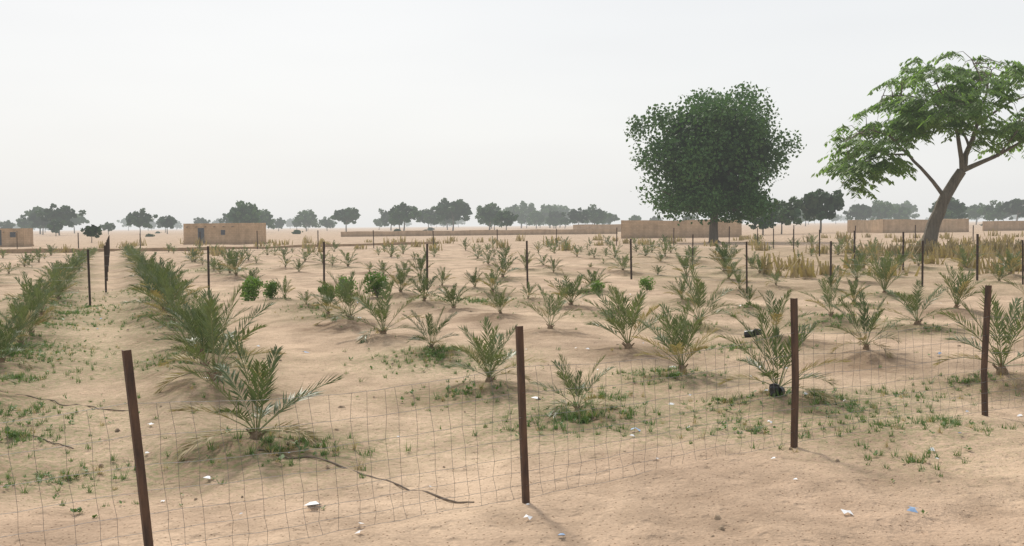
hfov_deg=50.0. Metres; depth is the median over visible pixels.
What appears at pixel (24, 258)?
date palm
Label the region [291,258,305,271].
date palm
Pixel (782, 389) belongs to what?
nursery bag
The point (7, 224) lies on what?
tree
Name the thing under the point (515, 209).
horizon tree
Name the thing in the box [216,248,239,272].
date palm
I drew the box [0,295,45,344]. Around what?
date palm
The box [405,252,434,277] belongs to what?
date palm
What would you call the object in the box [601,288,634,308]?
date palm
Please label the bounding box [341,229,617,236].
wall
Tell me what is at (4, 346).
date palm
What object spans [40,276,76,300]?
date palm
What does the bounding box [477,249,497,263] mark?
date palm
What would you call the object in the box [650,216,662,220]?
tree
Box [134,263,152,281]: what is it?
date palm
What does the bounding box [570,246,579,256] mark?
date palm
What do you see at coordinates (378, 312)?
date palm
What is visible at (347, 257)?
date palm
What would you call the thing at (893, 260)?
date palm
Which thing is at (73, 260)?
date palm
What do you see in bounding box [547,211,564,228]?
tree
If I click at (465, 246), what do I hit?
date palm
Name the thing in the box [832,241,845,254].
date palm
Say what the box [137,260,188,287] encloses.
date palm
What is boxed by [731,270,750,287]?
date palm
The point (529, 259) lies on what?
date palm
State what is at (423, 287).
date palm
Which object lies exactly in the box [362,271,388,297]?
shrub
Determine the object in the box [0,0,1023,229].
sky
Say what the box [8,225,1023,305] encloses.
fence posts
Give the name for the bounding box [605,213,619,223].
tree
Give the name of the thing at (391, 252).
date palm
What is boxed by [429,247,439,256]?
date palm
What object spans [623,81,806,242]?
neem tree
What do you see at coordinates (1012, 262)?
date palm
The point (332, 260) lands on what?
date palm
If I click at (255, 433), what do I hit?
date palm
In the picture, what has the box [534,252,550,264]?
date palm
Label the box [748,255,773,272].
date palm
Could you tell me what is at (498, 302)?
date palm
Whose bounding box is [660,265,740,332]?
date palm
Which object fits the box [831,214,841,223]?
horizon tree
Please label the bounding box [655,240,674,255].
date palm
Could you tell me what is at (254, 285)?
shrub
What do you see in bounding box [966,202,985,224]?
tree
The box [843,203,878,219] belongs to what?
tree
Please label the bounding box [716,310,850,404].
date palm
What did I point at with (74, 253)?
date palm
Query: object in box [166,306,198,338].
date palm
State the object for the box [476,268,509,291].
date palm
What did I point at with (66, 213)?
tree
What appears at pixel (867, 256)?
date palm
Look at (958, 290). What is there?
date palm
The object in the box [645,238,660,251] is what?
date palm
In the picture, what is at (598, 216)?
tree
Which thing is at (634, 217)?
tree
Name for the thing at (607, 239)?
date palm
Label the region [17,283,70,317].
date palm
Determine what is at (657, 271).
date palm
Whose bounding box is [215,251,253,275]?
date palm
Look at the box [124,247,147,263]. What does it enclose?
date palm
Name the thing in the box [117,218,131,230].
horizon tree
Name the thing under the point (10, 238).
mud house
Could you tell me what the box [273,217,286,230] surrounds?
tree
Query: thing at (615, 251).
date palm
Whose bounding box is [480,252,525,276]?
date palm
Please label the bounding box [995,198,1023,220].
tree
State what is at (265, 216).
tree
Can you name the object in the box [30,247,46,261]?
date palm
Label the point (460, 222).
horizon tree
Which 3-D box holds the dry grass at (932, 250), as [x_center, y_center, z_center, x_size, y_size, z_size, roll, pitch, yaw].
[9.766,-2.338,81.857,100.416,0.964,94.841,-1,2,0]
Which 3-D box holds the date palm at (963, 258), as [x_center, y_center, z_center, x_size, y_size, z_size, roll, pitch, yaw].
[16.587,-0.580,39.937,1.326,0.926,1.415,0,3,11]
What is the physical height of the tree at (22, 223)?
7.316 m
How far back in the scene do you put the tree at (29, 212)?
465.46 m
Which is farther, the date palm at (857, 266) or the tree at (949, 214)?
the tree at (949, 214)
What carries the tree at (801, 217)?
on the ground at (806, 493)
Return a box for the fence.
[0,285,1023,545]
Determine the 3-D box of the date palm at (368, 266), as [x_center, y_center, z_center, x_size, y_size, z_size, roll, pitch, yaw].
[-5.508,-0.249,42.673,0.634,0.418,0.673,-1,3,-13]
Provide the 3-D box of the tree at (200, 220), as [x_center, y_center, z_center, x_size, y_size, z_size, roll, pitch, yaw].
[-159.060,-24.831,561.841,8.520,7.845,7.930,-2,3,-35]
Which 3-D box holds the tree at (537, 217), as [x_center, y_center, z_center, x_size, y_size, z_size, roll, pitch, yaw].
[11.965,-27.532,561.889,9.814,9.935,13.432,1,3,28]
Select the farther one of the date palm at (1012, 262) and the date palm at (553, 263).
the date palm at (553, 263)
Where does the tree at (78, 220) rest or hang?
on the ground at (806, 493)
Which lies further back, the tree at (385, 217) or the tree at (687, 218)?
the tree at (687, 218)
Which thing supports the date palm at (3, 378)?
on the ground at (806, 493)
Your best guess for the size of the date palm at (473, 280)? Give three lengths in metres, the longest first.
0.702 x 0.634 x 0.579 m
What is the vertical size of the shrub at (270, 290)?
0.479 m
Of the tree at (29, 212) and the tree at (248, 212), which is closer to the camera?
the tree at (248, 212)
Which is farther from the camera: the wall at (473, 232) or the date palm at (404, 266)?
the wall at (473, 232)
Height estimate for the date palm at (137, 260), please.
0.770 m
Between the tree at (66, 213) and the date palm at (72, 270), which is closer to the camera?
the date palm at (72, 270)
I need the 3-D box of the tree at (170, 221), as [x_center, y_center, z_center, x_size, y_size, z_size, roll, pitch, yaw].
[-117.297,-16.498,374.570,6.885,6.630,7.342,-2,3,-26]
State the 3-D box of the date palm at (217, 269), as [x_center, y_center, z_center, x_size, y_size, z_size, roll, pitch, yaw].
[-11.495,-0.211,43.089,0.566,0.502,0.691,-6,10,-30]
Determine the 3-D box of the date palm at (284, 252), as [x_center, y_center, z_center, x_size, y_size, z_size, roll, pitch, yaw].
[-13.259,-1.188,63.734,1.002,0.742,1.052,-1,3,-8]
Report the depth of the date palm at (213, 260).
45.49 m
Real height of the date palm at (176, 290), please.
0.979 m
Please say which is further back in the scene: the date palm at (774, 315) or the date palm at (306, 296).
the date palm at (306, 296)
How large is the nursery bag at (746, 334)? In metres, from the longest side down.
0.160 x 0.142 x 0.137 m
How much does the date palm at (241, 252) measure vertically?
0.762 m
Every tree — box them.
[0,220,15,227]
[16,218,30,227]
[20,211,50,234]
[24,205,52,233]
[35,203,85,234]
[46,219,64,235]
[67,213,89,232]
[80,224,101,242]
[100,222,115,234]
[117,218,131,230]
[125,208,157,234]
[148,220,156,230]
[156,217,165,232]
[157,215,177,233]
[174,221,182,228]
[193,217,210,222]
[218,213,239,222]
[226,201,260,222]
[253,209,275,228]
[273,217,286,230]
[286,218,293,226]
[292,221,302,228]
[294,209,318,230]
[317,216,336,227]
[330,207,360,231]
[373,218,381,226]
[378,206,400,230]
[388,202,421,230]
[415,206,438,227]
[433,198,472,230]
[440,218,455,229]
[456,218,464,226]
[475,202,501,224]
[477,207,499,229]
[493,210,518,229]
[502,201,535,227]
[517,211,534,227]
[526,210,544,228]
[539,204,560,227]
[544,216,560,225]
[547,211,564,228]
[553,204,569,226]
[558,217,569,224]
[561,207,591,224]
[582,204,612,223]
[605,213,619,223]
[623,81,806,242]
[628,215,640,219]
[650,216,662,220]
[682,215,694,219]
[750,207,779,234]
[770,196,801,233]
[792,188,844,232]
[799,210,812,225]
[811,51,1023,249]
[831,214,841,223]
[839,214,846,222]
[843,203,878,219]
[870,200,897,219]
[891,205,910,218]
[892,200,919,218]
[928,197,967,218]
[943,209,956,218]
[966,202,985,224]
[976,200,1006,220]
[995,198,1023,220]
[997,212,1012,220]
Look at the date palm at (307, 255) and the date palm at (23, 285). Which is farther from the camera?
the date palm at (307, 255)
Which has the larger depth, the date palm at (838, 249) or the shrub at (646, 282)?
the date palm at (838, 249)
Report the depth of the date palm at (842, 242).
73.93 m
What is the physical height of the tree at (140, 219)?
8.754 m
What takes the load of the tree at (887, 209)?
on the ground at (806, 493)
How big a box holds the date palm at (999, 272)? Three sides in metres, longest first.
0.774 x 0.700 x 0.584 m
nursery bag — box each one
[744,330,756,337]
[769,383,779,395]
[779,386,784,394]
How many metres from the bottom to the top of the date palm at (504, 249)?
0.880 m
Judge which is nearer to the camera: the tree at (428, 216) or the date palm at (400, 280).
the date palm at (400, 280)
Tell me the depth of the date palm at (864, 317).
14.33 m
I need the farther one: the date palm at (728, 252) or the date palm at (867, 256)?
the date palm at (728, 252)
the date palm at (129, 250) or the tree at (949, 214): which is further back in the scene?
the tree at (949, 214)
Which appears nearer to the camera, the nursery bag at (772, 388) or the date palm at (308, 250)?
the nursery bag at (772, 388)
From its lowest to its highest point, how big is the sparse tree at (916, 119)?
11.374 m
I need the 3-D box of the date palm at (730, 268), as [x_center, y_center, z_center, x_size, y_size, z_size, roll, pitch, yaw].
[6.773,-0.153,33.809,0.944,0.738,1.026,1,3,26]
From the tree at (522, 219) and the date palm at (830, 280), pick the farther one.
the tree at (522, 219)
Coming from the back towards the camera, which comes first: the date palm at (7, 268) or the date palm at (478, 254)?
the date palm at (478, 254)
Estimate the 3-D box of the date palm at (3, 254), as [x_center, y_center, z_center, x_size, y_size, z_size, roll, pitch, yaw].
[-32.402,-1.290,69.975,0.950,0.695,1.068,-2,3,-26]
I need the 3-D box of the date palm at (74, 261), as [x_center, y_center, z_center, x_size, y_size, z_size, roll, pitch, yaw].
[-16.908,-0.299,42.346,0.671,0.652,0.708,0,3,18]
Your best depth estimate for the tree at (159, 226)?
497.52 m
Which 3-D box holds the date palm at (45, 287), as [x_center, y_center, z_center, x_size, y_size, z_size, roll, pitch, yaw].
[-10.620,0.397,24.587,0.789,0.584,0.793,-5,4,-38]
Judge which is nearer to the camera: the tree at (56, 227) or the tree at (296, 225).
the tree at (56, 227)
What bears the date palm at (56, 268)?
on the ground at (806, 493)
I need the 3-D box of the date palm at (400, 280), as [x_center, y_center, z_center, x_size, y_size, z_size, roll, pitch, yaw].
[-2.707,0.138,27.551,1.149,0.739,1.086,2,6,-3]
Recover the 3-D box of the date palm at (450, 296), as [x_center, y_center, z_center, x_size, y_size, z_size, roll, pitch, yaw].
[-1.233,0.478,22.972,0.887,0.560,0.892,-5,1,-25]
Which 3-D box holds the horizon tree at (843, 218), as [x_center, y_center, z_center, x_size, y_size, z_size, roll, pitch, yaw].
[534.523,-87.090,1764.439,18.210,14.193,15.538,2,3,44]
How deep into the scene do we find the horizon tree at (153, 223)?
1132.06 m
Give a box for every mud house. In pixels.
[0,228,33,246]
[183,223,266,244]
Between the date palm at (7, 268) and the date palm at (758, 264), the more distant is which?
the date palm at (7, 268)
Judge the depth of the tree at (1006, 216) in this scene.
461.08 m
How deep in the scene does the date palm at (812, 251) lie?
58.39 m
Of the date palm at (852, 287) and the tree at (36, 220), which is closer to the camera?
the date palm at (852, 287)
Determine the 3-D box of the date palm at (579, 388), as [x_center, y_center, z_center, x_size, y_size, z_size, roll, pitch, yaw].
[0.599,1.047,10.271,0.915,0.642,0.935,-1,4,26]
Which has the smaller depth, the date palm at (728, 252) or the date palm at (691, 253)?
the date palm at (728, 252)
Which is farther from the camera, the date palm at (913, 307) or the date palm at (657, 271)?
the date palm at (657, 271)
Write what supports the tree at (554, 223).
on the ground at (806, 493)
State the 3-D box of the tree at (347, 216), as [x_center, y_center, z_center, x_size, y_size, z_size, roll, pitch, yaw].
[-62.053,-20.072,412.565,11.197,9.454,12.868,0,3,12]
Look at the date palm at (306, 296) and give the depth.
24.25 m
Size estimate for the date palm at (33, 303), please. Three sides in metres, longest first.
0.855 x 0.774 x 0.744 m
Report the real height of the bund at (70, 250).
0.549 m
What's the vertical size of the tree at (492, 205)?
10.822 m
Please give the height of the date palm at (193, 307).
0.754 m
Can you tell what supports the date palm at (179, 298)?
on the ground at (806, 493)
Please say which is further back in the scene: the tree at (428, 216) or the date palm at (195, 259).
the tree at (428, 216)
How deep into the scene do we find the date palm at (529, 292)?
26.02 m
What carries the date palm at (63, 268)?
on the ground at (806, 493)
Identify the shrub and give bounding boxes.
[239,275,264,300]
[262,280,280,297]
[317,284,336,299]
[335,276,357,297]
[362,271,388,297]
[590,279,605,292]
[638,276,655,290]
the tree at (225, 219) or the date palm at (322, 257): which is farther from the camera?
the tree at (225, 219)
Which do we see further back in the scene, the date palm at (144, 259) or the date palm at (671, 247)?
the date palm at (671, 247)
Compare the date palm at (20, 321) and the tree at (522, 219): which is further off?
the tree at (522, 219)
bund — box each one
[0,247,170,252]
[171,242,437,250]
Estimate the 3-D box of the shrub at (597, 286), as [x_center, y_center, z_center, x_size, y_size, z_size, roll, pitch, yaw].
[2.217,0.379,28.462,0.435,0.428,0.425,-3,3,-39]
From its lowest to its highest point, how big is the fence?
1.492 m
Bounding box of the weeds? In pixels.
[0,265,1023,517]
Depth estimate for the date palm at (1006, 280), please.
18.73 m
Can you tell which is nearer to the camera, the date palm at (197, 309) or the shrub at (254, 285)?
the date palm at (197, 309)
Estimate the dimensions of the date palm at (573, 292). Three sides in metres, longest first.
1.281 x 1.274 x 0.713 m
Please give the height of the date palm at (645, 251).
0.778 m
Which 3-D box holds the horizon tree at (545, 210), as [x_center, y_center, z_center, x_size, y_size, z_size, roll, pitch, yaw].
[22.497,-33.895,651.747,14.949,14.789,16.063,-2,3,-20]
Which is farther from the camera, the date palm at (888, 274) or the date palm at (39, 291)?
the date palm at (888, 274)
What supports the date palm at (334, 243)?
on the ground at (806, 493)
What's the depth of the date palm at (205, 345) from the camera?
12.98 m
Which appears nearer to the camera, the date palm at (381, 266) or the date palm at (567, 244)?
the date palm at (381, 266)
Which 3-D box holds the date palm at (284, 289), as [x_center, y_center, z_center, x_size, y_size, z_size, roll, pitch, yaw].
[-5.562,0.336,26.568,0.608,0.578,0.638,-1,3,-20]
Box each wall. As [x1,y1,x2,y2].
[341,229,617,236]
[573,224,620,231]
[621,219,741,238]
[847,218,968,232]
[982,221,1023,230]
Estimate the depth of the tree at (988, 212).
410.27 m
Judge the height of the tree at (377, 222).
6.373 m
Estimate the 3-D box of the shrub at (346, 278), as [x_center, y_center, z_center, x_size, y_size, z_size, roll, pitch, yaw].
[-4.265,0.369,27.873,0.562,0.591,0.661,1,3,35]
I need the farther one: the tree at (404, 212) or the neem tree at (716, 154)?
the tree at (404, 212)
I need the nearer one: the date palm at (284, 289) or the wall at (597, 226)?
the date palm at (284, 289)
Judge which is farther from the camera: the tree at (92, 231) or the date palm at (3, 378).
the tree at (92, 231)
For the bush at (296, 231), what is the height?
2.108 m
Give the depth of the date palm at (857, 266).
32.37 m
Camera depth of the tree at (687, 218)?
522.81 m
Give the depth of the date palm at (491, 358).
12.23 m
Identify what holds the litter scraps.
on the ground at (806, 493)
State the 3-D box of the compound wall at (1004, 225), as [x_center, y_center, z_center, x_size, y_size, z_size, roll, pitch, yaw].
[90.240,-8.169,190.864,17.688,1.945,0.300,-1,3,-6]
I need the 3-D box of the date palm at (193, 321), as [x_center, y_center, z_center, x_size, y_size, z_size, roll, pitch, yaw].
[-4.014,0.723,14.436,1.246,0.852,1.419,-1,2,-3]
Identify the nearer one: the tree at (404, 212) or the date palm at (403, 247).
the date palm at (403, 247)
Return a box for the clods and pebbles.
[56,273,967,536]
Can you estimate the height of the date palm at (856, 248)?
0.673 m
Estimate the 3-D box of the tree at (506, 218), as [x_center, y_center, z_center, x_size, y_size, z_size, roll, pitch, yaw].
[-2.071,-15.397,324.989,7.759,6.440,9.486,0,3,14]
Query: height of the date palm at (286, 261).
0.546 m
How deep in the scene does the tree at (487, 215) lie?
368.95 m
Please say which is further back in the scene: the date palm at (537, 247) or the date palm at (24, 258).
the date palm at (537, 247)
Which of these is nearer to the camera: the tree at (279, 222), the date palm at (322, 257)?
the date palm at (322, 257)
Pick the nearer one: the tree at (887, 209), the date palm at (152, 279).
the date palm at (152, 279)
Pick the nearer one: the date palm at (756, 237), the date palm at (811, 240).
the date palm at (811, 240)
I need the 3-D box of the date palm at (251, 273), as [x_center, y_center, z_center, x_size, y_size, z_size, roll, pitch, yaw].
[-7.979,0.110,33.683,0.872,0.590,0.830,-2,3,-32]
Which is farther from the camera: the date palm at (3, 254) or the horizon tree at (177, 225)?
the horizon tree at (177, 225)
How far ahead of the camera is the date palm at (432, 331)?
15.16 m
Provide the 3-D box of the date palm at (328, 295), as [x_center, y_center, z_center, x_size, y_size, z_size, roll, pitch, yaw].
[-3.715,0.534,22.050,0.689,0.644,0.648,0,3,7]
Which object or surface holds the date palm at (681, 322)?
on the ground at (806, 493)
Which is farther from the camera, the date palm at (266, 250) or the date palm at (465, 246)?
the date palm at (465, 246)
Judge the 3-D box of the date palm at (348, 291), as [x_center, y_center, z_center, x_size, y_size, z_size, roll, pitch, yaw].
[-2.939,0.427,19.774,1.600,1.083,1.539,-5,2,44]
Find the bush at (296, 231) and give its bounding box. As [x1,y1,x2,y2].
[291,229,302,233]
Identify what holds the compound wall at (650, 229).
on the ground at (806, 493)
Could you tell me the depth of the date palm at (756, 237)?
88.89 m
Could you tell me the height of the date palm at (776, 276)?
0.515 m
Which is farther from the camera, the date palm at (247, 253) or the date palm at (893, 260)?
the date palm at (247, 253)
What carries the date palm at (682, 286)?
on the ground at (806, 493)
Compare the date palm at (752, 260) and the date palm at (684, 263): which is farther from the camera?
the date palm at (752, 260)
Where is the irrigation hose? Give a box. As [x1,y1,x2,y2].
[1,391,473,502]
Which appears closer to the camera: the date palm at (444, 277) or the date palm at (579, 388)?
the date palm at (579, 388)
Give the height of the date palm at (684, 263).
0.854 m
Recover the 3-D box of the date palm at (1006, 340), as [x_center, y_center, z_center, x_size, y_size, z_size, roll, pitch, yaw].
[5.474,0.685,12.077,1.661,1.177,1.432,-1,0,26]
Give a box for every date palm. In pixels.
[0,248,10,257]
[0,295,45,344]
[0,311,29,343]
[0,320,45,368]
[0,334,20,384]
[1,262,16,273]
[2,270,56,312]
[7,290,54,334]
[16,252,34,266]
[16,252,37,263]
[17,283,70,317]
[20,278,51,298]
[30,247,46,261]
[32,260,83,287]
[34,267,77,298]
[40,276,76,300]
[42,244,60,255]
[42,261,77,278]
[57,255,85,271]
[63,248,86,261]
[63,263,82,274]
[66,257,82,271]
[121,267,207,316]
[124,245,139,257]
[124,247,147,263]
[126,256,194,297]
[127,252,170,276]
[130,264,195,311]
[131,252,147,265]
[131,263,192,294]
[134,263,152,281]
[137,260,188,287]
[137,283,199,321]
[144,283,284,393]
[152,298,252,354]
[156,293,251,348]
[157,294,233,335]
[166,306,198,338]
[169,337,344,461]
[174,307,252,366]
[180,248,203,262]
[181,247,206,262]
[210,257,218,269]
[214,261,224,271]
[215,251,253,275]
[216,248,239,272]
[233,247,250,260]
[239,267,265,282]
[242,248,252,259]
[258,242,276,254]
[272,276,294,296]
[276,247,291,258]
[278,254,292,266]
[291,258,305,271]
[296,249,315,260]
[297,290,313,303]
[299,243,315,254]
[309,270,382,325]
[311,287,342,313]
[314,250,329,262]
[327,253,338,265]
[328,240,339,251]
[331,279,428,343]
[336,248,362,266]
[364,261,375,271]
[374,260,390,273]
[382,244,402,256]
[383,263,420,291]
[392,262,414,274]
[395,243,408,253]
[402,307,458,349]
[403,269,447,302]
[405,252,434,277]
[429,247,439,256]
[430,282,468,307]
[434,267,453,284]
[444,316,546,381]
[460,237,471,249]
[463,267,485,286]
[468,249,483,258]
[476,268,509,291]
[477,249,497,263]
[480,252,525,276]
[481,286,515,313]
[496,244,516,260]
[517,248,533,267]
[517,282,539,298]
[519,283,581,328]
[529,354,619,417]
[533,243,542,251]
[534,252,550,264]
[543,256,563,273]
[546,274,599,304]
[548,242,559,252]
[558,241,571,250]
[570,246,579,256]
[578,268,611,285]
[581,285,667,348]
[600,236,614,244]
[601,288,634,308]
[605,241,624,257]
[607,252,639,269]
[631,301,720,371]
[635,243,654,255]
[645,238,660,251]
[650,265,664,273]
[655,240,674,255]
[655,252,667,260]
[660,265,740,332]
[664,277,692,299]
[667,241,679,252]
[667,252,705,275]
[683,245,702,261]
[703,242,741,270]
[709,244,738,264]
[716,256,745,278]
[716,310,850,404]
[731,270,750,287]
[736,285,761,304]
[741,289,816,335]
[743,252,759,266]
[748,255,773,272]
[752,233,764,242]
[765,269,786,284]
[799,275,852,316]
[801,233,817,245]
[805,246,814,255]
[821,270,840,286]
[826,291,905,357]
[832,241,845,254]
[835,236,850,248]
[835,278,872,300]
[836,254,873,279]
[842,248,869,266]
[844,243,862,253]
[860,248,909,292]
[861,237,884,254]
[866,279,958,328]
[874,256,900,271]
[893,248,909,269]
[910,251,930,265]
[932,284,1023,374]
[933,263,984,307]
[948,245,986,267]
[987,262,1010,280]
[991,248,1021,273]
[1003,275,1023,290]
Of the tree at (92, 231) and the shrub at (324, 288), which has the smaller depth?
the shrub at (324, 288)
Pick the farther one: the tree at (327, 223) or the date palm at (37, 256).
the tree at (327, 223)
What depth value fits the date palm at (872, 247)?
53.40 m
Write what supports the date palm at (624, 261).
on the ground at (806, 493)
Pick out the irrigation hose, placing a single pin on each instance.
(433, 494)
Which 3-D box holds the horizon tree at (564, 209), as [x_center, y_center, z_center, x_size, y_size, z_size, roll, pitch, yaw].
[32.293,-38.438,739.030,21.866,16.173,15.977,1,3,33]
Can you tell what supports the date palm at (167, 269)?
on the ground at (806, 493)
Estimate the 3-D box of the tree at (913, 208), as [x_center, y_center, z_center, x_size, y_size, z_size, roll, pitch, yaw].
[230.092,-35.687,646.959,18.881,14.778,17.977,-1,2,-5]
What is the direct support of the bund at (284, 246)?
on the ground at (806, 493)
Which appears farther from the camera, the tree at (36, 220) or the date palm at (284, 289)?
the tree at (36, 220)
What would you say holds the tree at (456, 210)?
on the ground at (806, 493)
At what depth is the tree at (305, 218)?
499.19 m
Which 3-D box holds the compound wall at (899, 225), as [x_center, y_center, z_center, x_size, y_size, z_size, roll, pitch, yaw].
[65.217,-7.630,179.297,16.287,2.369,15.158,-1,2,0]
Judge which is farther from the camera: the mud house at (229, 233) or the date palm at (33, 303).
the mud house at (229, 233)
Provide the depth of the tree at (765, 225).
158.87 m
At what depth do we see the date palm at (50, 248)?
77.95 m
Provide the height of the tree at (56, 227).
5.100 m
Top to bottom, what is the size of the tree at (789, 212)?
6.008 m
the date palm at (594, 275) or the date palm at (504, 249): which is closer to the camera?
the date palm at (594, 275)
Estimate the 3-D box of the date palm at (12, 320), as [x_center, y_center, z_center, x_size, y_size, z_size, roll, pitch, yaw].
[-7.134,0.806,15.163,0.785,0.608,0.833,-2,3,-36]
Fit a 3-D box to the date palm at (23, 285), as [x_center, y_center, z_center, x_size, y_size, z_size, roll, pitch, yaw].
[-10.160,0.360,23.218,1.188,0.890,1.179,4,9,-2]
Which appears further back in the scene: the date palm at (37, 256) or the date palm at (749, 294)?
the date palm at (37, 256)
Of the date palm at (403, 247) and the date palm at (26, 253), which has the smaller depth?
the date palm at (26, 253)
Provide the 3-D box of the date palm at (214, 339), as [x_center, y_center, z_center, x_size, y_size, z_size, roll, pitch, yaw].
[-3.095,0.722,11.639,1.482,1.276,1.482,0,3,-43]
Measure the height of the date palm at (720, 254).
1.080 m
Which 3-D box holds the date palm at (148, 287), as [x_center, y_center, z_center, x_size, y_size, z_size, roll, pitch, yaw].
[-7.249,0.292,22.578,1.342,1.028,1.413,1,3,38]
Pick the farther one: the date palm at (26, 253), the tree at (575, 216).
the tree at (575, 216)
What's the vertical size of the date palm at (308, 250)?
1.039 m
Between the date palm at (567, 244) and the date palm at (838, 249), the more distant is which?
the date palm at (567, 244)
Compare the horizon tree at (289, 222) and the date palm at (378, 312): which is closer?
the date palm at (378, 312)
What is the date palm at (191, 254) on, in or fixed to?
on the ground at (806, 493)
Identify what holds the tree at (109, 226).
on the ground at (806, 493)
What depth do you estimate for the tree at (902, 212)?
497.10 m
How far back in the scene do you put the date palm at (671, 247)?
66.68 m
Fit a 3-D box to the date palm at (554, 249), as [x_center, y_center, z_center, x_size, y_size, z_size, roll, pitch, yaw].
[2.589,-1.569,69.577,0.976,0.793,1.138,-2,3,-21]
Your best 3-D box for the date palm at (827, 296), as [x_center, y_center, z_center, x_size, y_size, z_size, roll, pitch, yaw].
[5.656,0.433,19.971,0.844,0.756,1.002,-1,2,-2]
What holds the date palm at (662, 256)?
on the ground at (806, 493)
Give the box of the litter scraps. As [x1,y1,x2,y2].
[96,302,1022,535]
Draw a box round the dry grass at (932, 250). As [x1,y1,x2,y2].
[58,229,1022,277]
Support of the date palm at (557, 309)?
on the ground at (806, 493)
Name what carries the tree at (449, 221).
on the ground at (806, 493)
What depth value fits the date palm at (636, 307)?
15.30 m
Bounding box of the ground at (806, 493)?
[0,221,1023,545]
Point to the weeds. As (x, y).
(582, 415)
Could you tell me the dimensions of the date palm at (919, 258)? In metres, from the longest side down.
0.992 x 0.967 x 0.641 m
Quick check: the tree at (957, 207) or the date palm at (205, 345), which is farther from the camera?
the tree at (957, 207)
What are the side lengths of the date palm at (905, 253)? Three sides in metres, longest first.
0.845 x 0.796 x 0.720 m
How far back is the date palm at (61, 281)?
27.44 m
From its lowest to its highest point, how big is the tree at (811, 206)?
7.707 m
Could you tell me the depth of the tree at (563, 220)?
473.22 m

